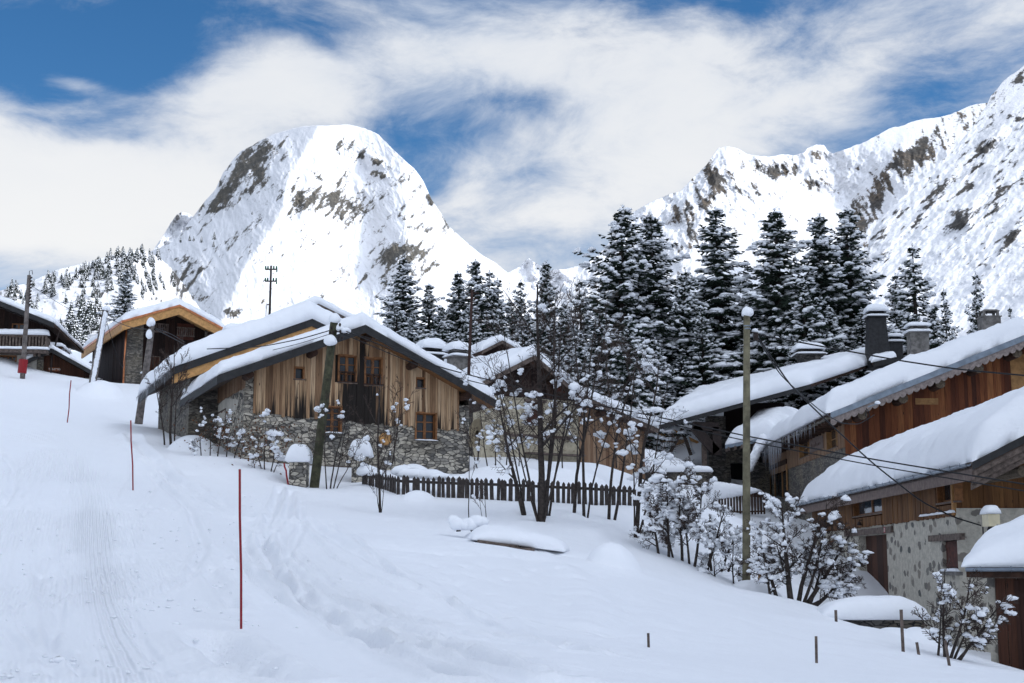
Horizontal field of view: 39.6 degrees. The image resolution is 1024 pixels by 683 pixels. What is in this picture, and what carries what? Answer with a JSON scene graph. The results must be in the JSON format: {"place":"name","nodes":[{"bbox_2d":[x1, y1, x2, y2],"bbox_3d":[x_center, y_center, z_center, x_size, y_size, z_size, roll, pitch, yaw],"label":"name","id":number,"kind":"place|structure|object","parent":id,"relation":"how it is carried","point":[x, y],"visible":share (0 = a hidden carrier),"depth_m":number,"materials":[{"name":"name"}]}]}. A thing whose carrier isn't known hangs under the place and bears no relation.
{"place":"outdoors","nodes":[
{"label":"outdoors","id":0,"kind":"place"},
{"bbox_2d":[0,250,199,348],"bbox_3d":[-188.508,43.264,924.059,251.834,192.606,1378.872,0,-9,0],"label":"hill","id":1,"kind":"structure","parent":0,"point":[51,307],"depth_m":578.41,"materials":[{"name":"white snow"}]},
{"bbox_2d":[153,212,191,249],"bbox_3d":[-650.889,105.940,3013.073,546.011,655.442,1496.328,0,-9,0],"label":"mountain","id":2,"kind":"structure","parent":0,"point":[178,224],"depth_m":2812.30,"materials":[{"name":"white snow"}]},
{"bbox_2d":[150,124,535,334],"bbox_3d":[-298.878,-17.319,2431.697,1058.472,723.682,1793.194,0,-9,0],"label":"mountain","id":3,"kind":"structure","parent":0,"point":[346,217],"depth_m":2199.77,"materials":[{"name":"snow"}]},
{"bbox_2d":[448,514,488,531],"bbox_3d":[-1.127,4.724,36.723,1.073,0.524,0.442,0,-9,0],"label":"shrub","id":4,"kind":"object","parent":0,"point":[459,524],"visible":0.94,"depth_m":36.58,"materials":[{"name":"white plant"}]},
{"bbox_2d":[0,350,1023,682],"bbox_3d":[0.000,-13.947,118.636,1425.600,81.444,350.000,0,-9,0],"label":"ground","id":5,"kind":"structure","parent":0,"point":[444,602],"depth_m":27.35,"materials":[{"name":"white snow"}]},
{"bbox_2d":[17,270,32,378],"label":"utility pole","id":6,"kind":"object","parent":5,"relation":"on","point":[22,365],"visible":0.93,"depth_m":82.99,"materials":[{"name":"brown wood"}]},
{"bbox_2d":[0,295,83,372],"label":"chalet","id":7,"kind":"object","parent":5,"relation":"on","point":[45,331],"visible":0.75,"depth_m":87.09,"materials":[{"name":"grey metal"}]},
{"bbox_2d":[26,344,91,378],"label":"hut","id":8,"kind":"object","parent":5,"relation":"on","point":[65,363],"visible":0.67,"depth_m":87.55,"materials":[{"name":"brown wood"}]},
{"bbox_2d":[89,306,111,382],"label":"utility pole","id":9,"kind":"object","parent":5,"relation":"on","point":[98,351],"visible":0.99,"depth_m":80.77,"materials":[{"name":"grey wood"}]},
{"bbox_2d":[95,269,137,321],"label":"spruce tree","id":10,"kind":"object","parent":5,"relation":"on","point":[123,302],"visible":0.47,"depth_m":111.55,"materials":[{"name":"green plant"}]},
{"bbox_2d":[134,317,162,423],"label":"utility pole","id":11,"kind":"object","parent":5,"relation":"on","point":[150,323],"visible":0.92,"depth_m":68.93,"materials":[{"name":"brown wood"}]},
{"bbox_2d":[81,298,224,383],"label":"chalet","id":12,"kind":"object","parent":5,"relation":"on","point":[175,316],"visible":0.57,"depth_m":91.87,"materials":[{"name":"brown wood"}]},
{"bbox_2d":[142,328,193,444],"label":"bare tree","id":13,"kind":"object","parent":5,"relation":"on","point":[184,369],"visible":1,"depth_m":55.61,"materials":[{"name":"brown plant"}]},
{"bbox_2d":[188,407,247,458],"bbox_3d":[-10.665,3.379,52.291,2.270,1.993,1.225,-1,-9,9],"label":"snowy bush","id":14,"kind":"object","parent":5,"relation":"on","point":[196,447],"visible":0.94,"depth_m":52.12,"materials":[{"name":"white snow"}]},
{"bbox_2d":[136,301,341,443],"bbox_3d":[-10.224,4.616,64.038,12.020,11.692,10.637,4,-10,-22],"label":"chalet","id":15,"kind":"object","parent":5,"relation":"on","point":[290,321],"visible":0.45,"depth_m":59.03,"materials":[{"name":"grey metal"}]},
{"bbox_2d":[239,469,241,628],"bbox_3d":[-3.432,2.814,17.981,0.123,2.395,0.032,0,-9,0],"label":"piste pole","id":16,"kind":"object","parent":5,"relation":"on","point":[240,545],"visible":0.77,"depth_m":18.00,"materials":[{"name":"red plastic"}]},
{"bbox_2d":[248,408,291,471],"bbox_3d":[-8.568,3.501,50.375,1.542,2.262,1.318,0,-9,0],"label":"snowy bush","id":17,"kind":"object","parent":5,"relation":"on","point":[272,434],"visible":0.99,"depth_m":50.30,"materials":[{"name":"white snow"}]},
{"bbox_2d":[284,444,312,487],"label":"gate pillar","id":18,"kind":"structure","parent":5,"relation":"on","point":[298,459],"depth_m":49.42,"materials":[{"name":"stone"}]},
{"bbox_2d":[275,296,354,318],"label":"chalet","id":19,"kind":"object","parent":5,"relation":"on","point":[328,305],"visible":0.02,"depth_m":82.85,"materials":[{"name":"white"}]},
{"bbox_2d":[309,313,350,487],"bbox_3d":[-6.534,3.150,49.940,1.612,8.526,0.666,3,-10,-19],"label":"utility pole","id":20,"kind":"object","parent":5,"relation":"on","point":[330,339],"visible":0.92,"depth_m":50.08,"materials":[{"name":"brown wood"}]},
{"bbox_2d":[341,333,1023,490],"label":"cable","id":21,"kind":"object","parent":20,"relation":"attached to","point":[719,434],"visible":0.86,"depth_m":40.44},
{"bbox_2d":[346,331,1023,484],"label":"cable","id":22,"kind":"object","parent":20,"relation":"attached to","point":[723,430],"visible":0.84,"depth_m":40.31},
{"bbox_2d":[298,392,371,488],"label":"bare tree","id":23,"kind":"object","parent":5,"relation":"on","point":[318,409],"visible":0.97,"depth_m":48.92,"materials":[{"name":"brown plant"}]},
{"bbox_2d":[180,312,496,473],"bbox_3d":[-7.304,4.718,58.015,11.286,10.809,8.638,4,-10,-22],"label":"chalet","id":24,"kind":"object","parent":5,"relation":"on","point":[282,385],"visible":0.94,"depth_m":55.29,"materials":[{"name":"brown wood"}]},
{"bbox_2d":[325,405,342,431],"bbox_3d":[-6.916,3.018,54.835,0.729,1.107,0.280,4,-10,-22],"label":"window","id":25,"kind":"structure","parent":24,"relation":"in","point":[331,413],"depth_m":54.92,"materials":[{"name":"brown wood"}]},
{"bbox_2d":[337,354,357,383],"bbox_3d":[-6.412,1.084,55.309,0.840,1.151,0.230,4,-10,-22],"label":"window","id":26,"kind":"structure","parent":24,"relation":"in","point":[347,363],"depth_m":55.33,"materials":[{"name":"brown wood"}]},
{"bbox_2d":[363,356,383,386],"bbox_3d":[-5.444,1.189,55.689,0.809,1.165,0.230,4,-10,-22],"label":"window","id":27,"kind":"structure","parent":24,"relation":"in","point":[377,362],"depth_m":55.73,"materials":[{"name":"brown wood"}]},
{"bbox_2d":[414,411,436,440],"bbox_3d":[-3.432,3.368,56.205,0.937,1.172,0.280,4,-10,-22],"label":"window","id":28,"kind":"structure","parent":24,"relation":"in","point":[425,423],"depth_m":56.29,"materials":[{"name":"brown wood"}]},
{"bbox_2d":[348,439,373,482],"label":"gate pillar","id":29,"kind":"structure","parent":5,"relation":"on","point":[365,450],"depth_m":51.42,"materials":[{"name":"stone"}]},
{"bbox_2d":[355,356,400,512],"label":"bare tree","id":30,"kind":"object","parent":5,"relation":"on","point":[368,438],"visible":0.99,"depth_m":43.74,"materials":[{"name":"brown plant"}]},
{"bbox_2d":[384,305,408,335],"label":"spruce tree","id":31,"kind":"object","parent":5,"relation":"on","point":[397,324],"visible":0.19,"depth_m":94.45,"materials":[{"name":"green plant"}]},
{"bbox_2d":[373,257,432,339],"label":"spruce tree","id":32,"kind":"object","parent":5,"relation":"on","point":[403,301],"visible":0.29,"depth_m":97.24,"materials":[{"name":"green plant"}]},
{"bbox_2d":[387,376,418,463],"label":"bare tree","id":33,"kind":"object","parent":5,"relation":"on","point":[406,407],"visible":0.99,"depth_m":52.91,"materials":[{"name":"brown plant"}]},
{"bbox_2d":[402,313,421,343],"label":"spruce tree","id":34,"kind":"object","parent":5,"relation":"on","point":[411,333],"visible":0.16,"depth_m":91.03,"materials":[{"name":"green plant"}]},
{"bbox_2d":[414,283,456,343],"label":"spruce tree","id":35,"kind":"object","parent":5,"relation":"on","point":[429,300],"visible":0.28,"depth_m":98.27,"materials":[{"name":"green plant"}]},
{"bbox_2d":[424,305,462,352],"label":"spruce tree","id":36,"kind":"object","parent":5,"relation":"on","point":[439,331],"visible":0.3,"depth_m":91.09,"materials":[{"name":"green plant"}]},
{"bbox_2d":[438,270,474,351],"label":"spruce tree","id":37,"kind":"object","parent":5,"relation":"on","point":[459,287],"visible":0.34,"depth_m":100.26,"materials":[{"name":"green plant"}]},
{"bbox_2d":[451,307,487,344],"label":"spruce tree","id":38,"kind":"object","parent":5,"relation":"on","point":[464,336],"visible":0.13,"depth_m":91.03,"materials":[{"name":"green plant"}]},
{"bbox_2d":[455,377,486,517],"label":"bare tree","id":39,"kind":"object","parent":5,"relation":"on","point":[476,462],"visible":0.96,"depth_m":41.08,"materials":[{"name":"brown plant"}]},
{"bbox_2d":[465,289,478,373],"bbox_3d":[-1.748,1.825,60.457,0.668,8.212,0.153,0,-9,0],"label":"utility pole","id":40,"kind":"object","parent":5,"relation":"on","point":[471,298],"visible":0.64,"depth_m":60.78,"materials":[{"name":"wood"}]},
{"bbox_2d":[444,335,520,362],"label":"chalet","id":41,"kind":"object","parent":5,"relation":"on","point":[488,346],"visible":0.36,"depth_m":81.47,"materials":[{"name":"white"}]},
{"bbox_2d":[455,258,518,341],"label":"spruce tree","id":42,"kind":"object","parent":5,"relation":"on","point":[475,281],"visible":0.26,"depth_m":100.19,"materials":[{"name":"green plant"}]},
{"bbox_2d":[456,386,522,467],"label":"bare tree","id":43,"kind":"object","parent":5,"relation":"on","point":[493,390],"visible":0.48,"depth_m":57.09,"materials":[{"name":"brown plant"}]},
{"bbox_2d":[478,269,509,335],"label":"spruce tree","id":44,"kind":"object","parent":5,"relation":"on","point":[492,296],"visible":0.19,"depth_m":101.73,"materials":[{"name":"green plant"}]},
{"bbox_2d":[356,464,635,505],"bbox_3d":[-0.954,4.986,47.602,9.979,2.051,2.248,-3,-9,19],"label":"picket fence","id":45,"kind":"object","parent":5,"relation":"on","point":[405,472],"visible":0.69,"depth_m":47.01,"materials":[{"name":"brown wood"}]},
{"bbox_2d":[463,340,534,514],"bbox_3d":[-0.469,2.724,43.808,2.330,5.488,2.217,-5,-10,30],"label":"bare tree","id":46,"kind":"object","parent":5,"relation":"on","point":[520,498],"visible":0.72,"depth_m":43.66,"materials":[{"name":"brown plant"}]},
{"bbox_2d":[483,309,520,343],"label":"spruce tree","id":47,"kind":"object","parent":5,"relation":"on","point":[498,315],"visible":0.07,"depth_m":91.10,"materials":[{"name":"green plant"}]},
{"bbox_2d":[468,525,569,551],"bbox_3d":[0.166,5.021,35.603,2.534,0.861,3.090,0,-9,0],"label":"buried table","id":48,"kind":"object","parent":5,"relation":"on","point":[510,536],"visible":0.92,"depth_m":34.73,"materials":[{"name":"white"}]},
{"bbox_2d":[512,280,535,334],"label":"spruce tree","id":49,"kind":"object","parent":5,"relation":"on","point":[517,299],"visible":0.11,"depth_m":103.62,"materials":[{"name":"green plant"}]},
{"bbox_2d":[514,314,550,356],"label":"spruce tree","id":50,"kind":"object","parent":5,"relation":"on","point":[525,336],"visible":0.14,"depth_m":93.08,"materials":[{"name":"green plant"}]},
{"bbox_2d":[416,338,658,479],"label":"chalet","id":51,"kind":"object","parent":5,"relation":"on","point":[455,353],"visible":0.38,"depth_m":69.51,"materials":[{"name":"brown"}]},
{"bbox_2d":[456,271,626,521],"bbox_3d":[0.701,1.538,42.022,4.918,8.033,3.339,4,-10,-22],"label":"bare tree","id":52,"kind":"object","parent":5,"relation":"on","point":[540,513],"visible":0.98,"depth_m":41.88,"materials":[{"name":"brown plant"}]},
{"bbox_2d":[522,260,575,353],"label":"spruce tree","id":53,"kind":"object","parent":5,"relation":"on","point":[545,268],"visible":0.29,"depth_m":101.61,"materials":[{"name":"green plant"}]},
{"bbox_2d":[527,318,573,371],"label":"spruce tree","id":54,"kind":"object","parent":5,"relation":"on","point":[546,338],"visible":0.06,"depth_m":93.03,"materials":[{"name":"green plant"}]},
{"bbox_2d":[514,303,595,515],"bbox_3d":[1.307,2.128,43.160,2.551,6.298,2.482,2,-9,-12],"label":"bare tree","id":55,"kind":"object","parent":5,"relation":"on","point":[542,306],"visible":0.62,"depth_m":43.03,"materials":[{"name":"brown plant"}]},
{"bbox_2d":[549,300,588,372],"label":"spruce tree","id":56,"kind":"object","parent":5,"relation":"on","point":[563,312],"visible":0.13,"depth_m":97.07,"materials":[{"name":"green plant"}]},
{"bbox_2d":[507,278,656,397],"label":"tree","id":57,"kind":"object","parent":5,"relation":"on","point":[605,331],"visible":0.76,"depth_m":77.26,"materials":[{"name":"brown plant"}]},
{"bbox_2d":[548,331,618,512],"bbox_3d":[2.021,2.470,44.492,2.893,5.854,1.526,5,-10,-27],"label":"bare tree","id":58,"kind":"object","parent":5,"relation":"on","point":[607,338],"visible":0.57,"depth_m":44.75,"materials":[{"name":"brown plant"}]},
{"bbox_2d":[567,279,602,371],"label":"spruce tree","id":59,"kind":"object","parent":5,"relation":"on","point":[586,318],"visible":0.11,"depth_m":99.56,"materials":[{"name":"green plant"}]},
{"bbox_2d":[563,331,609,396],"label":"spruce tree","id":60,"kind":"object","parent":5,"relation":"on","point":[581,353],"visible":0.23,"depth_m":88.61,"materials":[{"name":"green plant"}]},
{"bbox_2d":[523,379,651,467],"bbox_3d":[3.069,3.106,58.606,5.348,4.268,2.245,0,-9,0],"label":"bare tree","id":61,"kind":"object","parent":5,"relation":"on","point":[601,419],"visible":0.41,"depth_m":58.16,"materials":[{"name":"brown plant"}]},
{"bbox_2d":[557,286,663,517],"bbox_3d":[3.082,2.011,43.713,3.194,7.445,3.101,-4,-10,21],"label":"bare tree","id":62,"kind":"object","parent":5,"relation":"on","point":[565,291],"visible":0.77,"depth_m":43.94,"materials":[{"name":"brown plant"}]},
{"bbox_2d":[593,334,661,519],"bbox_3d":[3.460,2.687,44.430,2.112,5.827,2.342,5,-10,-29],"label":"bare tree","id":63,"kind":"object","parent":5,"relation":"on","point":[600,434],"visible":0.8,"depth_m":44.54,"materials":[{"name":"brown plant"}]},
{"bbox_2d":[583,304,674,449],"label":"spruce tree","id":64,"kind":"object","parent":5,"relation":"on","point":[597,332],"visible":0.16,"depth_m":90.56,"materials":[{"name":"green plant"}]},
{"bbox_2d":[570,205,689,407],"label":"spruce tree","id":65,"kind":"object","parent":5,"relation":"on","point":[620,275],"visible":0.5,"depth_m":100.17,"materials":[{"name":"green plant"}]},
{"bbox_2d":[593,313,690,453],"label":"spruce tree","id":66,"kind":"object","parent":5,"relation":"on","point":[629,322],"visible":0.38,"depth_m":88.29,"materials":[{"name":"green plant"}]},
{"bbox_2d":[570,212,727,405],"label":"spruce tree","id":67,"kind":"object","parent":5,"relation":"on","point":[653,273],"visible":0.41,"depth_m":101.61,"materials":[{"name":"green plant"}]},
{"bbox_2d":[610,339,688,537],"bbox_3d":[4.034,2.951,41.705,2.324,5.877,2.368,0,-9,0],"label":"bare tree","id":68,"kind":"object","parent":5,"relation":"on","point":[632,449],"visible":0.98,"depth_m":41.36,"materials":[{"name":"brown plant"}]},
{"bbox_2d":[636,337,696,442],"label":"spruce tree","id":69,"kind":"object","parent":5,"relation":"on","point":[657,348],"visible":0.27,"depth_m":96.34,"materials":[{"name":"green plant"}]},
{"bbox_2d":[645,465,712,486],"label":"retaining wall","id":70,"kind":"structure","parent":5,"relation":"on","point":[704,472],"depth_m":75.81,"materials":[{"name":"stone"}]},
{"bbox_2d":[665,349,704,420],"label":"spruce tree","id":71,"kind":"object","parent":5,"relation":"on","point":[681,373],"visible":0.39,"depth_m":97.61,"materials":[{"name":"green plant"}]},
{"bbox_2d":[629,457,741,571],"bbox_3d":[5.014,4.852,40.054,3.426,3.242,1.640,0,-9,0],"label":"snowy bush","id":72,"kind":"object","parent":5,"relation":"on","point":[680,516],"visible":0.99,"depth_m":39.93,"materials":[{"name":"white snow"}]},
{"bbox_2d":[661,269,740,394],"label":"spruce tree","id":73,"kind":"object","parent":5,"relation":"on","point":[682,309],"visible":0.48,"depth_m":100.04,"materials":[{"name":"green plant"}]},
{"bbox_2d":[666,305,739,397],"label":"spruce tree","id":74,"kind":"object","parent":5,"relation":"on","point":[707,375],"visible":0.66,"depth_m":97.72,"materials":[{"name":"green plant"}]},
{"bbox_2d":[643,206,763,401],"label":"spruce tree","id":75,"kind":"object","parent":5,"relation":"on","point":[716,291],"visible":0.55,"depth_m":103.30,"materials":[{"name":"green plant"}]},
{"bbox_2d":[690,537,751,583],"bbox_3d":[5.773,6.236,39.623,1.746,1.553,1.388,-3,-9,16],"label":"snowy bush","id":76,"kind":"object","parent":5,"relation":"on","point":[704,558],"visible":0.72,"depth_m":39.73,"materials":[{"name":"white snow"}]},
{"bbox_2d":[741,306,758,579],"bbox_3d":[6.713,4.076,39.870,0.784,10.289,0.374,3,-9,-18],"label":"utility pole","id":77,"kind":"object","parent":5,"relation":"on","point":[747,313],"visible":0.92,"depth_m":40.01,"materials":[{"name":"brown wood"}]},
{"bbox_2d":[759,339,980,525],"bbox_3d":[10.397,2.571,40.572,6.645,5.293,0.801,2,-9,-11],"label":"cable","id":78,"kind":"object","parent":77,"relation":"attached to","point":[827,421],"visible":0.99,"depth_m":40.23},
{"bbox_2d":[758,334,1023,375],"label":"cable","id":79,"kind":"object","parent":77,"relation":"attached to","point":[892,358],"visible":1,"depth_m":39.09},
{"bbox_2d":[718,279,781,377],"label":"spruce tree","id":80,"kind":"object","parent":5,"relation":"on","point":[740,330],"visible":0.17,"depth_m":101.62,"materials":[{"name":"green plant"}]},
{"bbox_2d":[710,207,847,398],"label":"spruce tree","id":81,"kind":"object","parent":5,"relation":"on","point":[778,295],"visible":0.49,"depth_m":99.94,"materials":[{"name":"green plant"}]},
{"bbox_2d":[658,304,906,513],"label":"chalet","id":82,"kind":"object","parent":5,"relation":"on","point":[722,457],"visible":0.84,"depth_m":81.82,"materials":[{"name":"grey metal"}]},
{"bbox_2d":[763,333,829,408],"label":"spruce tree","id":83,"kind":"object","parent":5,"relation":"on","point":[787,398],"visible":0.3,"depth_m":96.22,"materials":[{"name":"green plant"}]},
{"bbox_2d":[736,491,873,605],"bbox_3d":[7.872,5.565,38.067,3.632,3.142,1.829,0,-9,0],"label":"snowy bush","id":84,"kind":"object","parent":5,"relation":"on","point":[775,561],"visible":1,"depth_m":37.99,"materials":[{"name":"white snow"}]},
{"bbox_2d":[764,280,851,409],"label":"spruce tree","id":85,"kind":"object","parent":5,"relation":"on","point":[798,328],"visible":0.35,"depth_m":97.12,"materials":[{"name":"green plant"}]},
{"bbox_2d":[773,213,870,381],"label":"spruce tree","id":86,"kind":"object","parent":5,"relation":"on","point":[825,283],"visible":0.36,"depth_m":101.92,"materials":[{"name":"green plant"}]},
{"bbox_2d":[806,305,871,390],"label":"spruce tree","id":87,"kind":"object","parent":5,"relation":"on","point":[832,331],"visible":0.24,"depth_m":98.04,"materials":[{"name":"green plant"}]},
{"bbox_2d":[840,307,870,378],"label":"spruce tree","id":88,"kind":"object","parent":5,"relation":"on","point":[859,330],"visible":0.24,"depth_m":99.40,"materials":[{"name":"green plant"}]},
{"bbox_2d":[818,206,901,380],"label":"spruce tree","id":89,"kind":"object","parent":5,"relation":"on","point":[855,278],"visible":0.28,"depth_m":103.45,"materials":[{"name":"green plant"}]},
{"bbox_2d":[817,595,931,628],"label":"garden wall","id":90,"kind":"structure","parent":5,"relation":"on","point":[880,612],"depth_m":34.36,"materials":[{"name":"stone"}]},
{"bbox_2d":[762,309,1023,523],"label":"chalet","id":91,"kind":"object","parent":5,"relation":"on","point":[908,396],"visible":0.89,"depth_m":62.67,"materials":[{"name":"metal"}]},
{"bbox_2d":[774,471,787,498],"bbox_3d":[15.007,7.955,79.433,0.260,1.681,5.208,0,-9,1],"label":"glazed door","id":92,"kind":"structure","parent":91,"relation":"in","point":[780,478],"depth_m":80.14,"materials":[{"name":"brown wood"}]},
{"bbox_2d":[885,273,906,331],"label":"spruce tree","id":93,"kind":"object","parent":5,"relation":"on","point":[896,317],"visible":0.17,"depth_m":101.98,"materials":[{"name":"green plant"}]},
{"bbox_2d":[796,386,1023,652],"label":"chalet","id":94,"kind":"object","parent":5,"relation":"on","point":[906,537],"visible":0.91,"depth_m":44.22,"materials":[{"name":"grey metal"}]},
{"bbox_2d":[852,498,881,517],"bbox_3d":[13.321,6.110,52.952,0.280,0.774,4.780,0,-9,1],"label":"window","id":95,"kind":"structure","parent":94,"relation":"in","point":[872,507],"depth_m":53.53,"materials":[{"name":"brown wood"}]},
{"bbox_2d":[866,534,888,593],"bbox_3d":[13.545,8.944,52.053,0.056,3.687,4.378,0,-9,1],"label":"door","id":96,"kind":"structure","parent":94,"relation":"in","point":[877,566],"depth_m":52.47,"materials":[{"name":"brown wood"}]},
{"bbox_2d":[936,482,963,504],"bbox_3d":[13.139,4.515,42.770,0.280,0.746,1.965,0,-9,1],"label":"window","id":97,"kind":"structure","parent":94,"relation":"in","point":[943,494],"depth_m":43.13,"materials":[{"name":"brown wood"}]},
{"bbox_2d":[879,243,941,357],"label":"spruce tree","id":98,"kind":"object","parent":5,"relation":"on","point":[913,292],"visible":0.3,"depth_m":93.30,"materials":[{"name":"green plant"}]},
{"bbox_2d":[933,288,962,345],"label":"spruce tree","id":99,"kind":"object","parent":5,"relation":"on","point":[946,327],"visible":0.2,"depth_m":89.25,"materials":[{"name":"green plant"}]},
{"bbox_2d":[910,558,1018,660],"bbox_3d":[8.678,5.122,26.949,2.073,2.022,1.296,0,-9,0],"label":"snowy bush","id":100,"kind":"object","parent":5,"relation":"on","point":[978,641],"visible":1,"depth_m":26.90,"materials":[{"name":"white snow"}]},
{"bbox_2d":[964,271,987,334],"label":"spruce tree","id":101,"kind":"object","parent":5,"relation":"on","point":[977,303],"visible":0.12,"depth_m":89.27,"materials":[{"name":"green plant"}]},
{"bbox_2d":[961,515,1023,669],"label":"shed","id":102,"kind":"structure","parent":5,"relation":"on","point":[995,556],"depth_m":30.02,"materials":[{"name":"brown"}]},
{"bbox_2d":[995,578,1023,669],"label":"garage door","id":103,"kind":"structure","parent":102,"relation":"in","point":[1005,647],"depth_m":30.00,"materials":[{"name":"brown wood"}]},
{"bbox_2d":[0,0,1023,290],"label":"sky","id":104,"kind":"structure","parent":0,"point":[528,125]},
{"bbox_2d":[508,192,678,300],"bbox_3d":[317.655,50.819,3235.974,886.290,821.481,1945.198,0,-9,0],"label":"mountain","id":105,"kind":"structure","parent":0,"point":[527,273],"depth_m":2787.98,"materials":[{"name":"white snow"}]},
{"bbox_2d":[530,103,986,340],"bbox_3d":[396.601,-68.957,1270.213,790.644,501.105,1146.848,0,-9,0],"label":"mountain","id":106,"kind":"structure","parent":0,"point":[874,180],"depth_m":1150.10,"materials":[{"name":"white snow"}]},
{"bbox_2d":[863,66,1023,342],"bbox_3d":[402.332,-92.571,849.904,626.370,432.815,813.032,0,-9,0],"label":"mountain","id":107,"kind":"structure","parent":0,"point":[955,215],"depth_m":676.46,"materials":[{"name":"white snow"}]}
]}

